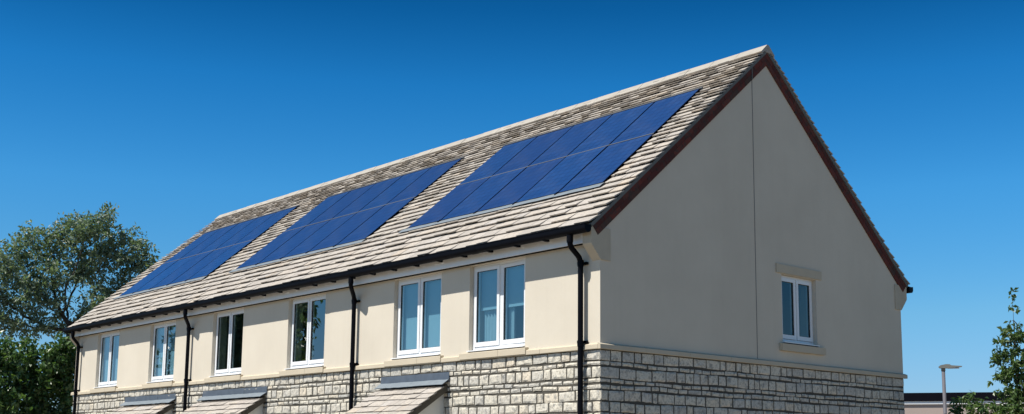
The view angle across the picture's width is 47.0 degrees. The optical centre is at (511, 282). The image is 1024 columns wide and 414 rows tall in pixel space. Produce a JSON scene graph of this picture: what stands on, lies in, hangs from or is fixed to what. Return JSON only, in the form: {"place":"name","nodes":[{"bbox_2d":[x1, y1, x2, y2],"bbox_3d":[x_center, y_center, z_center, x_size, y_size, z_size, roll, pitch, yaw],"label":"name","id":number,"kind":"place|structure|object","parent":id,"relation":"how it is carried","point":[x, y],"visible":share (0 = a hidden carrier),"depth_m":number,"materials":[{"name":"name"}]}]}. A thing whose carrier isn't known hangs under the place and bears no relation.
{"place":"outdoors","nodes":[
{"label":"outdoors","id":0,"kind":"place"},
{"bbox_2d":[0,330,76,413],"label":"dense tree","id":1,"kind":"object","parent":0,"point":[35,389],"visible":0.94,"depth_m":30.15,"materials":[{"name":"green plant"}]},
{"bbox_2d":[0,201,162,348],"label":"airy tree","id":2,"kind":"object","parent":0,"point":[85,229],"visible":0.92,"depth_m":37.61,"materials":[{"name":"green plant"}]},
{"bbox_2d":[63,45,912,413],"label":"terraced house","id":3,"kind":"structure","parent":0,"point":[717,245],"depth_m":17.04,"materials":[{"name":"paint"}]},
{"bbox_2d":[90,331,119,392],"bbox_3d":[-8.725,1.720,25.498,0.223,1.294,1.360,8,-11,-41],"label":"window","id":4,"kind":"structure","parent":3,"relation":"in","point":[111,345],"depth_m":25.54,"materials":[{"name":"white plastic"}]},
{"bbox_2d":[142,321,175,387],"bbox_3d":[-6.951,1.437,23.495,0.223,1.294,1.360,8,-11,-41],"label":"window","id":5,"kind":"structure","parent":3,"relation":"in","point":[165,369],"depth_m":23.53,"materials":[{"name":"white plastic"}]},
{"bbox_2d":[114,205,298,298],"bbox_3d":[-6.803,-0.623,26.004,4.442,0.066,2.822,-9,28,48],"label":"solar array","id":6,"kind":"object","parent":3,"relation":"on","point":[205,254],"visible":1,"depth_m":25.75,"materials":[{"name":"blue glass"}]},
{"bbox_2d":[204,309,243,382],"bbox_3d":[-5.173,1.151,21.470,0.200,1.294,1.360,8,-11,-41],"label":"window","id":7,"kind":"structure","parent":3,"relation":"in","point":[226,374],"depth_m":21.49,"materials":[{"name":"white plastic"}]},
{"bbox_2d":[279,294,325,375],"bbox_3d":[-3.388,0.867,19.454,0.200,1.294,1.360,8,-11,-41],"label":"window","id":8,"kind":"structure","parent":3,"relation":"in","point":[310,364],"depth_m":19.47,"materials":[{"name":"white plastic"}]},
{"bbox_2d":[229,157,464,272],"bbox_3d":[-3.147,-1.197,21.857,4.557,0.066,2.819,-9,28,48],"label":"solar array","id":9,"kind":"object","parent":3,"relation":"on","point":[353,216],"visible":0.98,"depth_m":21.58,"materials":[{"name":"blue glass"}]},
{"bbox_2d":[384,273,442,366],"bbox_3d":[-1.367,0.548,17.190,0.223,1.294,1.360,8,-11,-41],"label":"window","id":10,"kind":"structure","parent":3,"relation":"in","point":[419,309],"depth_m":17.21,"materials":[{"name":"white plastic"}]},
{"bbox_2d":[459,258,528,359],"bbox_3d":[-0.170,0.364,15.879,0.278,1.294,1.360,8,-11,-41],"label":"window","id":11,"kind":"structure","parent":3,"relation":"in","point":[503,283],"depth_m":15.89,"materials":[{"name":"white plastic"}]},
{"bbox_2d":[398,86,702,232],"bbox_3d":[0.487,-1.780,17.765,4.459,0.066,2.796,-9,28,48],"label":"solar array","id":12,"kind":"object","parent":3,"relation":"on","point":[590,153],"visible":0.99,"depth_m":17.47,"materials":[{"name":"blue glass"}]},
{"bbox_2d":[776,263,825,354],"bbox_3d":[4.136,0.400,17.089,1.105,1.241,0.195,8,-11,-41],"label":"window","id":13,"kind":"structure","parent":3,"relation":"in","point":[793,342],"depth_m":17.11,"materials":[{"name":"white plastic"}]},
{"bbox_2d":[0,0,1023,411],"label":"sky","id":14,"kind":"structure","parent":0,"point":[178,115],"materials":[{"name":"blue"}]},
{"bbox_2d":[939,364,961,413],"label":"street lamp","id":15,"kind":"object","parent":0,"point":[944,367],"visible":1,"depth_m":42.13,"materials":[{"name":"metal"}]},
{"bbox_2d":[904,392,1023,413],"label":"flat roofed building","id":16,"kind":"structure","parent":0,"point":[923,403],"depth_m":51.59,"materials":[{"name":"white plastic"}]},
{"bbox_2d":[947,391,1006,413],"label":"leafy shrub","id":17,"kind":"object","parent":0,"point":[981,407],"visible":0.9,"depth_m":18.54,"materials":[{"name":"green plant"}]},
{"bbox_2d":[987,287,1023,413],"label":"slender tree","id":18,"kind":"object","parent":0,"point":[1015,399],"visible":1,"depth_m":18.36,"materials":[{"name":"green plant"}]}
]}

